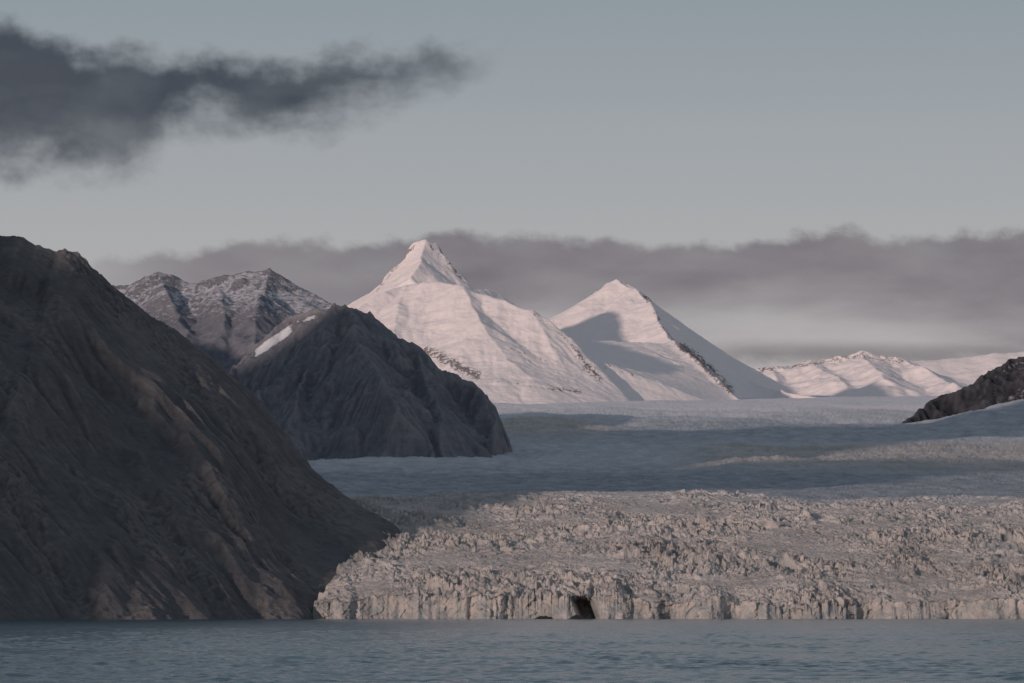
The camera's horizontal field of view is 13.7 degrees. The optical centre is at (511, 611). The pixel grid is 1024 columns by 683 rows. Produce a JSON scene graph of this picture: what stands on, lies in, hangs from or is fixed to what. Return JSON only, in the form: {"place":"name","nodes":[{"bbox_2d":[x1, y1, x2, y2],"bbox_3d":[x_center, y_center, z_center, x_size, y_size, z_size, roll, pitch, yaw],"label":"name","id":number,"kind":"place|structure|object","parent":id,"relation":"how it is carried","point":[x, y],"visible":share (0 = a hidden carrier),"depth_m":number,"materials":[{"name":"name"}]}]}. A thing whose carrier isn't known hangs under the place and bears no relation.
{"place":"outdoors","nodes":[
{"label":"outdoors","id":0,"kind":"place"},
{"bbox_2d":[0,236,400,619],"bbox_3d":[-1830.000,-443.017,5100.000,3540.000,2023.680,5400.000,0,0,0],"label":"dark rocky mountain","id":1,"kind":"structure","parent":0,"point":[152,467],"depth_m":4561.35,"materials":[{"name":"grey stone"}]},
{"bbox_2d":[112,268,331,371],"bbox_3d":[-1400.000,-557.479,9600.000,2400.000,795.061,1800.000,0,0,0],"label":"snow dusted mountain","id":2,"kind":"structure","parent":0,"point":[226,322],"depth_m":9371.54,"materials":[{"name":"grey stone"}]},
{"bbox_2d":[0,23,457,178],"bbox_3d":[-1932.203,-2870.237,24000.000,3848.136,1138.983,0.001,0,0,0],"label":"cloud","id":3,"kind":"structure","parent":0,"point":[64,101],"depth_m":24000.00,"materials":[{"name":"grey"}]},
{"bbox_2d":[185,303,511,460],"bbox_3d":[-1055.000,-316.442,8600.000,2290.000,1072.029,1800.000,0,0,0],"label":"grey rocky mountain","id":4,"kind":"structure","parent":0,"point":[334,381],"depth_m":8364.05,"materials":[{"name":"grey stone"}]},
{"bbox_2d":[347,239,630,403],"bbox_3d":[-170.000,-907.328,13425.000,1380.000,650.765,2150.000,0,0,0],"label":"snowy peak","id":5,"kind":"structure","parent":0,"point":[495,346],"depth_m":13291.07,"materials":[{"name":"white snow"}]},
{"bbox_2d":[0,619,1023,682],"bbox_3d":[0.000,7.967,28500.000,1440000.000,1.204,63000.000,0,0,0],"label":"sea","id":6,"kind":"structure","parent":0,"point":[512,651],"depth_m":844.18,"materials":[{"name":"liquid"}]},
{"bbox_2d":[535,615,552,618],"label":"rock","id":7,"kind":"object","parent":6,"relation":"in","point":[543,617],"visible":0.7,"depth_m":4288.02,"materials":[{"name":"grey stone"}]},
{"bbox_2d":[570,614,593,618],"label":"rock","id":8,"kind":"object","parent":6,"relation":"in","point":[584,616],"visible":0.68,"depth_m":4297.26,"materials":[{"name":"brown stone"}]},
{"bbox_2d":[0,0,1023,369],"label":"sky","id":9,"kind":"structure","parent":0,"point":[651,125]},
{"bbox_2d":[137,229,1023,342],"bbox_3d":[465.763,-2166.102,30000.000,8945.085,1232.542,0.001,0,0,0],"label":"cloud","id":10,"kind":"structure","parent":0,"point":[967,279],"depth_m":30000.00,"materials":[{"name":"grey"}]},
{"bbox_2d":[308,395,1023,618],"bbox_3d":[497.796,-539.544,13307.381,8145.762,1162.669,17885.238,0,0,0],"label":"glacier","id":11,"kind":"object","parent":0,"point":[845,507],"visible":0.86,"depth_m":5029.13,"materials":[{"name":"white ice"}]},
{"bbox_2d":[548,279,817,400],"bbox_3d":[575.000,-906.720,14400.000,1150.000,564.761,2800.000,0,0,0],"label":"snowy pyramid peak","id":12,"kind":"structure","parent":0,"point":[636,345],"depth_m":14756.54,"materials":[{"name":"white snow"}]},
{"bbox_2d":[756,350,969,396],"bbox_3d":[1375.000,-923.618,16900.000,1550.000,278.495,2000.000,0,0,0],"label":"snowy ridge","id":13,"kind":"structure","parent":0,"point":[864,373],"depth_m":17023.99,"materials":[{"name":"white snow"}]},
{"bbox_2d":[902,357,1023,423],"bbox_3d":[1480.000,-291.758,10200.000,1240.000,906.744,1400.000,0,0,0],"label":"black rock spur","id":14,"kind":"structure","parent":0,"point":[1003,383],"depth_m":10391.33,"materials":[{"name":"black stone"}]},
{"bbox_2d":[910,351,1023,384],"bbox_3d":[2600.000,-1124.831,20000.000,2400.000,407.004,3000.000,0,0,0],"label":"distant snow plateau","id":15,"kind":"structure","parent":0,"point":[970,370],"depth_m":20850.66,"materials":[{"name":"snow"}]}
]}

